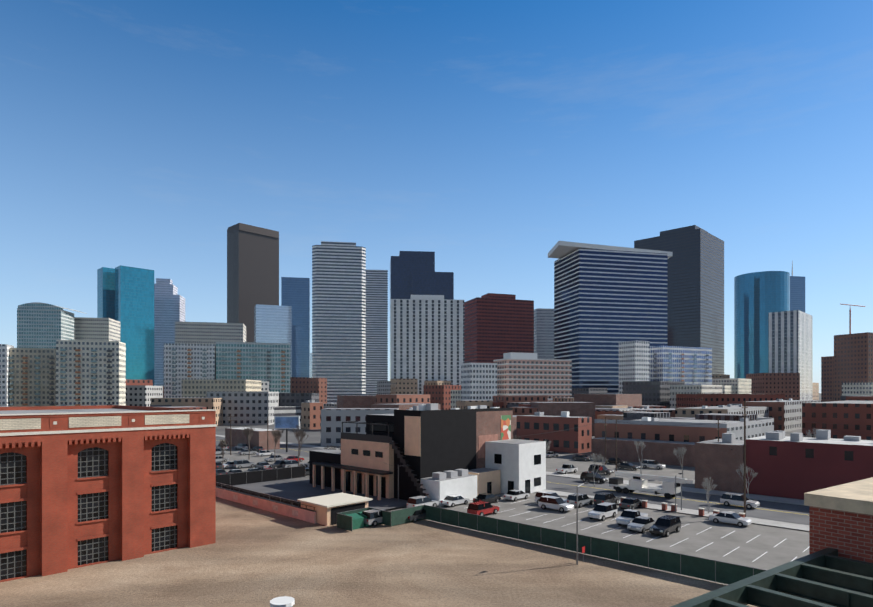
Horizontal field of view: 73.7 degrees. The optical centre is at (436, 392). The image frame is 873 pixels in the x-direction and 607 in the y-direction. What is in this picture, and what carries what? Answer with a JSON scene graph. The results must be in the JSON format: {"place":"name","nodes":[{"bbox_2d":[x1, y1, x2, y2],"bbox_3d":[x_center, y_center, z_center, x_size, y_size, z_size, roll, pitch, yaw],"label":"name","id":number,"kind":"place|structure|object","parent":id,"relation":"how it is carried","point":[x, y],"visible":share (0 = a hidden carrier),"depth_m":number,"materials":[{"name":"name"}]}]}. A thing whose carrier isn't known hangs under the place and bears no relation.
{"place":"outdoors","nodes":[
{"label":"outdoors","id":0,"kind":"place"},
{"bbox_2d":[0,344,13,405],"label":"white tower","id":1,"kind":"structure","parent":0,"point":[4,374],"depth_m":332.25,"materials":[{"name":"grey concrete"}]},
{"bbox_2d":[227,223,278,341],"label":"brown tower","id":2,"kind":"structure","parent":0,"point":[252,270],"depth_m":1115.29,"materials":[{"name":"brown concrete"}]},
{"bbox_2d":[216,445,308,475],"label":"parked cars","id":3,"kind":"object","parent":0,"point":[254,458],"depth_m":148.46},
{"bbox_2d":[270,596,294,606],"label":"roof vent","id":4,"kind":"object","parent":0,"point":[284,601],"visible":1,"depth_m":6.14,"materials":[{"name":"white metal"}]},
{"bbox_2d":[281,277,309,377],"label":"blue grey tower","id":5,"kind":"structure","parent":0,"point":[295,293],"depth_m":950.82,"materials":[{"name":"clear glass"}]},
{"bbox_2d":[0,497,756,606],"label":"dirt lot","id":6,"kind":"structure","parent":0,"point":[254,557],"depth_m":52.92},
{"bbox_2d":[0,405,216,581],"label":"brick warehouse","id":7,"kind":"structure","parent":6,"relation":"on","point":[81,486],"depth_m":56.99,"materials":[{"name":"brick"}]},
{"bbox_2d":[337,507,390,530],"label":"green dumpster","id":8,"kind":"object","parent":6,"relation":"on","point":[344,520],"visible":0.71,"depth_m":72.06,"materials":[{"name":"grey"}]},
{"bbox_2d":[362,509,385,526],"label":"car","id":9,"kind":"object","parent":6,"relation":"on","point":[374,517],"visible":0.54,"depth_m":72.29,"materials":[{"name":"grey paint"}]},
{"bbox_2d":[391,504,766,584],"bbox_3d":[25.334,15.666,50.045,75.791,2.000,5.849,0,0,40],"label":"green fence","id":10,"kind":"object","parent":6,"relation":"on","point":[715,571],"visible":0.77,"depth_m":59.00,"materials":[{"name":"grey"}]},
{"bbox_2d":[0,0,872,392],"label":"sky","id":11,"kind":"structure","parent":0,"point":[483,136],"materials":[{"name":"blue"}]},
{"bbox_2d":[464,297,533,362],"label":"office building","id":12,"kind":"structure","parent":0,"point":[495,328],"depth_m":651.14,"materials":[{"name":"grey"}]},
{"bbox_2d":[216,435,803,503],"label":"sidewalk","id":13,"kind":"structure","parent":0,"point":[787,500],"depth_m":97.92,"materials":[{"name":"concrete"}]},
{"bbox_2d":[216,437,808,524],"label":"road","id":14,"kind":"structure","parent":0,"point":[776,514],"depth_m":90.35,"materials":[{"name":"grey asphalt"}]},
{"bbox_2d":[225,427,279,449],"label":"low building","id":15,"kind":"structure","parent":14,"relation":"on","point":[258,438],"depth_m":170.82,"materials":[{"name":"grey paint"}]},
{"bbox_2d":[274,416,299,451],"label":"billboard","id":16,"kind":"object","parent":14,"relation":"on","point":[291,422],"visible":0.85,"depth_m":161.65,"materials":[{"name":"blue paint"}]},
{"bbox_2d":[609,471,694,498],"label":"crane truck","id":17,"kind":"object","parent":14,"relation":"on","point":[638,482],"visible":0.96,"depth_m":93.97,"materials":[{"name":"white paint"}]},
{"bbox_2d":[720,493,759,508],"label":"car","id":18,"kind":"object","parent":14,"relation":"on","point":[727,499],"visible":1,"depth_m":84.19,"materials":[{"name":"white paint"}]},
{"bbox_2d":[216,393,820,584],"bbox_3d":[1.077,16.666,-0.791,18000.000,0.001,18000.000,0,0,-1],"label":"ground","id":19,"kind":"structure","parent":0,"point":[313,434],"depth_m":214.06,"materials":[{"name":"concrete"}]},
{"bbox_2d":[9,348,55,406],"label":"tan tower","id":20,"kind":"structure","parent":19,"relation":"on","point":[17,370],"depth_m":339.41,"materials":[{"name":"grey concrete"}]},
{"bbox_2d":[8,357,54,404],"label":"windows","id":21,"kind":"structure","parent":20,"relation":"attached to","point":[27,379],"depth_m":337.77,"materials":[{"name":"grey glass"}]},
{"bbox_2d":[17,308,73,347],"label":"curved glass tower","id":22,"kind":"structure","parent":19,"relation":"on","point":[42,328],"depth_m":517.52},
{"bbox_2d":[18,302,86,313],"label":"roof","id":23,"kind":"structure","parent":22,"relation":"attached to","point":[36,305],"depth_m":518.81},
{"bbox_2d":[56,340,125,405],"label":"cream tower","id":24,"kind":"structure","parent":19,"relation":"on","point":[117,375],"depth_m":320.60,"materials":[{"name":"grey concrete"}]},
{"bbox_2d":[60,349,111,405],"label":"cream balconies","id":25,"kind":"object","parent":24,"relation":"attached to","point":[92,361],"visible":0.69,"depth_m":318.33,"materials":[{"name":"grey concrete"}]},
{"bbox_2d":[74,317,119,340],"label":"beige tower","id":26,"kind":"structure","parent":19,"relation":"on","point":[96,329],"depth_m":559.27,"materials":[{"name":"grey concrete"}]},
{"bbox_2d":[97,267,114,319],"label":"skyscraper","id":27,"kind":"structure","parent":19,"relation":"on","point":[105,292],"depth_m":758.32,"materials":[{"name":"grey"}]},
{"bbox_2d":[115,265,153,385],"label":"skyscraper","id":28,"kind":"structure","parent":19,"relation":"on","point":[134,301],"depth_m":746.73,"materials":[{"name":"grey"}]},
{"bbox_2d":[126,385,162,406],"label":"building","id":29,"kind":"structure","parent":19,"relation":"on","point":[139,395],"depth_m":360.27,"materials":[{"name":"grey concrete"}]},
{"bbox_2d":[154,294,184,385],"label":"skyscraper","id":30,"kind":"structure","parent":19,"relation":"on","point":[169,310],"depth_m":896.88,"materials":[{"name":"grey glass"}]},
{"bbox_2d":[154,284,177,294],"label":"lavender tower top","id":31,"kind":"object","parent":30,"relation":"attached to","point":[165,289],"visible":0.21,"depth_m":902.05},
{"bbox_2d":[151,398,222,425],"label":"building","id":32,"kind":"structure","parent":19,"relation":"on","point":[216,404],"depth_m":279.73,"materials":[{"name":"grey concrete"}]},
{"bbox_2d":[164,343,215,397],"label":"white residential tower","id":33,"kind":"structure","parent":19,"relation":"on","point":[181,365],"depth_m":400.10,"materials":[{"name":"grey concrete"}]},
{"bbox_2d":[175,321,245,344],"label":"office building","id":34,"kind":"structure","parent":19,"relation":"on","point":[200,332],"depth_m":602.35,"materials":[{"name":"grey concrete"}]},
{"bbox_2d":[182,380,260,397],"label":"building","id":35,"kind":"structure","parent":19,"relation":"on","point":[196,388],"depth_m":339.44,"materials":[{"name":"grey concrete"}]},
{"bbox_2d":[207,392,278,424],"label":"building","id":36,"kind":"structure","parent":19,"relation":"on","point":[242,407],"depth_m":293.10,"materials":[{"name":"grey concrete"}]},
{"bbox_2d":[216,342,289,392],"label":"office building","id":37,"kind":"structure","parent":19,"relation":"on","point":[261,366],"depth_m":414.25,"materials":[{"name":"green glass"}]},
{"bbox_2d":[222,350,284,389],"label":"balconies","id":38,"kind":"structure","parent":37,"relation":"attached to","point":[255,364],"depth_m":412.83,"materials":[{"name":"grey"}]},
{"bbox_2d":[216,484,315,523],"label":"pink wall","id":39,"kind":"structure","parent":19,"relation":"on","point":[304,514],"depth_m":81.61,"materials":[{"name":"paint"}]},
{"bbox_2d":[254,304,291,376],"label":"office building","id":40,"kind":"structure","parent":19,"relation":"on","point":[272,323],"depth_m":804.23,"materials":[{"name":"blue glass"}]},
{"bbox_2d":[274,406,300,422],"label":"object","id":41,"kind":"structure","parent":19,"relation":"on","point":[287,410],"depth_m":310.42,"materials":[{"name":"concrete"}]},
{"bbox_2d":[279,393,318,405],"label":"building","id":42,"kind":"structure","parent":19,"relation":"on","point":[291,399],"depth_m":315.75,"materials":[{"name":"grey concrete"}]},
{"bbox_2d":[290,377,326,403],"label":"brick building","id":43,"kind":"structure","parent":19,"relation":"on","point":[306,385],"depth_m":483.21,"materials":[{"name":"brick"}]},
{"bbox_2d":[301,400,322,429],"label":"brown block","id":44,"kind":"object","parent":19,"relation":"on","point":[310,414],"visible":0.95,"depth_m":260.89,"materials":[{"name":"brick"}]},
{"bbox_2d":[232,479,406,523],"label":"yard paving","id":45,"kind":"structure","parent":19,"relation":"on","point":[289,489],"depth_m":97.65,"materials":[{"name":"concrete"}]},
{"bbox_2d":[216,482,300,506],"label":"fence","id":46,"kind":"object","parent":45,"relation":"on","point":[266,496],"visible":0.19,"depth_m":87.03,"materials":[{"name":"black metal"}]},
{"bbox_2d":[216,466,304,485],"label":"fence","id":47,"kind":"object","parent":45,"relation":"on","point":[239,478],"visible":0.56,"depth_m":107.51,"materials":[{"name":"black metal"}]},
{"bbox_2d":[297,493,372,525],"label":"shed","id":48,"kind":"structure","parent":45,"relation":"on","point":[329,507],"depth_m":74.90,"materials":[{"name":"beige paint"}]},
{"bbox_2d":[312,245,365,403],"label":"skyscraper","id":49,"kind":"structure","parent":19,"relation":"on","point":[339,318],"depth_m":701.99,"materials":[{"name":"grey"}]},
{"bbox_2d":[337,395,375,407],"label":"building","id":50,"kind":"structure","parent":19,"relation":"on","point":[355,401],"depth_m":253.02,"materials":[{"name":"brick"}]},
{"bbox_2d":[321,408,398,445],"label":"building","id":51,"kind":"structure","parent":19,"relation":"on","point":[332,419],"depth_m":179.31,"materials":[{"name":"grey concrete"}]},
{"bbox_2d":[366,270,387,394],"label":"skyscraper","id":52,"kind":"structure","parent":19,"relation":"on","point":[376,325],"depth_m":899.71,"materials":[{"name":"grey"}]},
{"bbox_2d":[376,394,429,403],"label":"building","id":53,"kind":"structure","parent":19,"relation":"on","point":[399,398],"depth_m":242.83,"materials":[{"name":"brick"}]},
{"bbox_2d":[391,379,417,393],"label":"building","id":54,"kind":"structure","parent":19,"relation":"on","point":[404,386],"depth_m":450.35,"materials":[{"name":"grey concrete"}]},
{"bbox_2d":[371,403,439,409],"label":"building","id":55,"kind":"structure","parent":19,"relation":"on","point":[402,406],"depth_m":201.31,"materials":[{"name":"concrete"}]},
{"bbox_2d":[309,410,512,506],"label":"building","id":56,"kind":"structure","parent":19,"relation":"on","point":[437,453],"depth_m":92.67,"materials":[{"name":"black paint"}]},
{"bbox_2d":[394,403,512,457],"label":"building","id":57,"kind":"structure","parent":56,"relation":"on","point":[428,408],"depth_m":97.11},
{"bbox_2d":[390,256,434,380],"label":"dark blue tower","id":58,"kind":"structure","parent":19,"relation":"on","point":[402,268],"depth_m":950.78,"materials":[{"name":"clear glass"}]},
{"bbox_2d":[391,299,463,393],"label":"office building","id":59,"kind":"structure","parent":19,"relation":"on","point":[427,339],"depth_m":480.73,"materials":[{"name":"grey concrete"}]},
{"bbox_2d":[412,271,453,299],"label":"dark blue tower","id":60,"kind":"structure","parent":19,"relation":"on","point":[432,283],"depth_m":942.22,"materials":[{"name":"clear glass"}]},
{"bbox_2d":[423,385,460,409],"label":"brick building","id":61,"kind":"structure","parent":19,"relation":"on","point":[440,395],"depth_m":378.79,"materials":[{"name":"brick"}]},
{"bbox_2d":[456,400,491,408],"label":"building","id":62,"kind":"structure","parent":19,"relation":"on","point":[461,404],"depth_m":288.90,"materials":[{"name":"grey concrete"}]},
{"bbox_2d":[461,363,496,400],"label":"office building","id":63,"kind":"structure","parent":19,"relation":"on","point":[478,381],"depth_m":332.85,"materials":[{"name":"grey concrete"}]},
{"bbox_2d":[485,439,545,493],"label":"white building","id":64,"kind":"structure","parent":19,"relation":"on","point":[520,464],"depth_m":95.98,"materials":[{"name":"paint"}]},
{"bbox_2d":[493,396,547,407],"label":"building","id":65,"kind":"structure","parent":19,"relation":"on","point":[509,399],"depth_m":292.05,"materials":[{"name":"brick"}]},
{"bbox_2d":[493,358,571,401],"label":"office building","id":66,"kind":"structure","parent":19,"relation":"on","point":[551,379],"depth_m":352.71,"materials":[{"name":"grey concrete"}]},
{"bbox_2d":[517,411,591,452],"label":"brick building","id":67,"kind":"structure","parent":19,"relation":"on","point":[570,439],"depth_m":162.90,"materials":[{"name":"brick"}]},
{"bbox_2d":[530,402,594,435],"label":"building","id":68,"kind":"structure","parent":19,"relation":"on","point":[582,409],"depth_m":220.13,"materials":[{"name":"brick"}]},
{"bbox_2d":[574,394,641,406],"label":"building","id":69,"kind":"structure","parent":19,"relation":"on","point":[630,400],"depth_m":263.66,"materials":[{"name":"concrete"}]},
{"bbox_2d":[548,241,672,393],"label":"skyscraper","id":70,"kind":"structure","parent":19,"relation":"on","point":[606,302],"depth_m":530.46,"materials":[{"name":"blue glass"}]},
{"bbox_2d":[619,341,648,393],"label":"office building","id":71,"kind":"structure","parent":19,"relation":"on","point":[633,360],"depth_m":385.20,"materials":[{"name":"grey"}]},
{"bbox_2d":[623,412,670,419],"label":"building","id":72,"kind":"structure","parent":19,"relation":"on","point":[638,415],"depth_m":205.24,"materials":[{"name":"grey concrete"}]},
{"bbox_2d":[623,381,684,407],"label":"building","id":73,"kind":"structure","parent":19,"relation":"on","point":[655,393],"depth_m":368.81,"materials":[{"name":"grey concrete"}]},
{"bbox_2d":[649,346,711,384],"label":"office building","id":74,"kind":"structure","parent":19,"relation":"on","point":[662,360],"depth_m":400.49,"materials":[{"name":"grey"}]},
{"bbox_2d":[595,417,773,441],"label":"building","id":75,"kind":"structure","parent":19,"relation":"on","point":[687,430],"depth_m":142.51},
{"bbox_2d":[670,385,721,407],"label":"building","id":76,"kind":"structure","parent":19,"relation":"on","point":[694,389],"depth_m":353.15,"materials":[{"name":"grey concrete"}]},
{"bbox_2d":[675,404,768,417],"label":"white block","id":77,"kind":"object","parent":19,"relation":"on","point":[760,411],"visible":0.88,"depth_m":222.57,"materials":[{"name":"grey paint"}]},
{"bbox_2d":[695,413,756,420],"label":"building","id":78,"kind":"structure","parent":19,"relation":"on","point":[720,416],"depth_m":187.80,"materials":[{"name":"grey concrete"}]},
{"bbox_2d":[676,394,784,407],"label":"building","id":79,"kind":"structure","parent":19,"relation":"on","point":[691,400],"depth_m":319.08,"materials":[{"name":"brick"}]},
{"bbox_2d":[712,378,750,393],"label":"building","id":80,"kind":"structure","parent":19,"relation":"on","point":[741,386],"depth_m":468.60,"materials":[{"name":"grey concrete"}]},
{"bbox_2d":[742,401,747,516],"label":"utility pole","id":81,"kind":"object","parent":19,"relation":"on","point":[744,407],"visible":0.85,"depth_m":77.25,"materials":[{"name":"brown wood"}]},
{"bbox_2d":[734,271,789,378],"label":"skyscraper","id":82,"kind":"structure","parent":19,"relation":"on","point":[759,297],"depth_m":918.22,"materials":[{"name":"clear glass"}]},
{"bbox_2d":[746,373,799,399],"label":"brick building","id":83,"kind":"structure","parent":19,"relation":"on","point":[787,385],"depth_m":521.72,"materials":[{"name":"brick"}]},
{"bbox_2d":[742,399,820,431],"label":"grey block","id":84,"kind":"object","parent":19,"relation":"on","point":[785,410],"visible":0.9,"depth_m":250.35,"materials":[{"name":"concrete"}]},
{"bbox_2d":[768,310,812,399],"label":"high-rise building","id":85,"kind":"structure","parent":19,"relation":"on","point":[790,341],"depth_m":534.89,"materials":[{"name":"grey"}]},
{"bbox_2d":[790,276,804,311],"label":"skyscraper","id":86,"kind":"structure","parent":19,"relation":"on","point":[797,292],"depth_m":1113.50,"materials":[{"name":"blue glass"}]},
{"bbox_2d":[821,356,833,401],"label":"brown tower","id":87,"kind":"structure","parent":19,"relation":"on","point":[827,378],"depth_m":482.89,"materials":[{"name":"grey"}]},
{"bbox_2d":[802,400,872,439],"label":"brick building","id":88,"kind":"structure","parent":19,"relation":"on","point":[847,414],"depth_m":190.68,"materials":[{"name":"brick"}]},
{"bbox_2d":[842,382,872,395],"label":"building","id":89,"kind":"structure","parent":19,"relation":"on","point":[857,389],"depth_m":406.65,"materials":[{"name":"grey concrete"}]},
{"bbox_2d":[534,308,553,358],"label":"grey tower","id":90,"kind":"structure","parent":0,"point":[543,333],"depth_m":762.62,"materials":[{"name":"grey"}]},
{"bbox_2d":[387,493,808,584],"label":"parking lot paving","id":91,"kind":"structure","parent":0,"point":[793,545],"depth_m":68.15,"materials":[{"name":"grey asphalt"}]},
{"bbox_2d":[407,496,438,507],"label":"car","id":92,"kind":"object","parent":91,"relation":"on","point":[417,501],"visible":0.67,"depth_m":82.14,"materials":[{"name":"white paint"}]},
{"bbox_2d":[441,495,469,506],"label":"car","id":93,"kind":"object","parent":91,"relation":"on","point":[451,500],"visible":0.96,"depth_m":85.07,"materials":[{"name":"white paint"}]},
{"bbox_2d":[467,501,498,515],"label":"car","id":94,"kind":"object","parent":91,"relation":"on","point":[481,508],"visible":0.85,"depth_m":77.89,"materials":[{"name":"red paint"}]},
{"bbox_2d":[538,495,573,512],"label":"car","id":95,"kind":"object","parent":91,"relation":"on","point":[554,502],"visible":1,"depth_m":81.77,"materials":[{"name":"white paint"}]},
{"bbox_2d":[567,493,593,507],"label":"car","id":96,"kind":"object","parent":91,"relation":"on","point":[583,499],"visible":0.96,"depth_m":84.32,"materials":[{"name":"grey paint"}]},
{"bbox_2d":[588,502,616,520],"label":"car","id":97,"kind":"object","parent":91,"relation":"on","point":[602,511],"visible":1,"depth_m":76.42,"materials":[{"name":"white paint"}]},
{"bbox_2d":[594,492,619,504],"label":"car","id":98,"kind":"object","parent":91,"relation":"on","point":[601,497],"visible":0.81,"depth_m":85.08,"materials":[{"name":"grey paint"}]},
{"bbox_2d":[616,509,647,524],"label":"car","id":99,"kind":"object","parent":91,"relation":"on","point":[626,516],"visible":0.65,"depth_m":72.40,"materials":[{"name":"white paint"}]},
{"bbox_2d":[627,516,655,532],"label":"car","id":100,"kind":"object","parent":91,"relation":"on","point":[642,524],"visible":0.88,"depth_m":69.72,"materials":[{"name":"grey paint"}]},
{"bbox_2d":[649,515,680,536],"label":"car","id":101,"kind":"object","parent":91,"relation":"on","point":[665,525],"visible":1,"depth_m":68.13,"materials":[{"name":"black paint"}]},
{"bbox_2d":[709,511,751,526],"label":"car","id":102,"kind":"object","parent":91,"relation":"on","point":[731,517],"visible":1,"depth_m":73.09,"materials":[{"name":"white paint"}]},
{"bbox_2d":[591,437,694,466],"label":"building","id":103,"kind":"structure","parent":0,"point":[660,451],"depth_m":137.64,"materials":[{"name":"brown brick"}]},
{"bbox_2d":[535,489,808,530],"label":"sidewalk","id":104,"kind":"structure","parent":0,"point":[754,520],"depth_m":78.71,"materials":[{"name":"concrete"}]},
{"bbox_2d":[546,454,801,499],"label":"lot paving","id":105,"kind":"structure","parent":0,"point":[553,463],"depth_m":125.43,"materials":[{"name":"grey asphalt"}]},
{"bbox_2d":[695,433,743,492],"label":"building","id":106,"kind":"structure","parent":105,"relation":"on","point":[720,462],"depth_m":98.58,"materials":[{"name":"brown brick"}]},
{"bbox_2d":[746,429,872,499],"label":"low-rise building","id":107,"kind":"structure","parent":105,"relation":"on","point":[794,465],"depth_m":91.00,"materials":[{"name":"red brick"}]},
{"bbox_2d":[634,228,723,373],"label":"skyscraper","id":108,"kind":"structure","parent":0,"point":[695,289],"depth_m":744.12,"materials":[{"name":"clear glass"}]},
{"bbox_2d":[620,497,744,517],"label":"brick pillars","id":109,"kind":"structure","parent":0,"point":[664,507],"depth_m":80.82,"materials":[{"name":"brick"}]},
{"bbox_2d":[804,477,872,562],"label":"pier","id":110,"kind":"structure","parent":0,"point":[841,518],"depth_m":11.50,"materials":[{"name":"red brick"}]},
{"bbox_2d":[834,332,872,400],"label":"brown tower","id":111,"kind":"structure","parent":0,"point":[853,358],"depth_m":444.65,"materials":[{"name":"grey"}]},
{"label":"terrace floor","id":112,"kind":"structure","parent":0,"visible":0},
{"bbox_2d":[671,548,872,606],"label":"pergola","id":113,"kind":"object","parent":112,"relation":"on","point":[827,577],"visible":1,"depth_m":9.63,"materials":[{"name":"green metal"}]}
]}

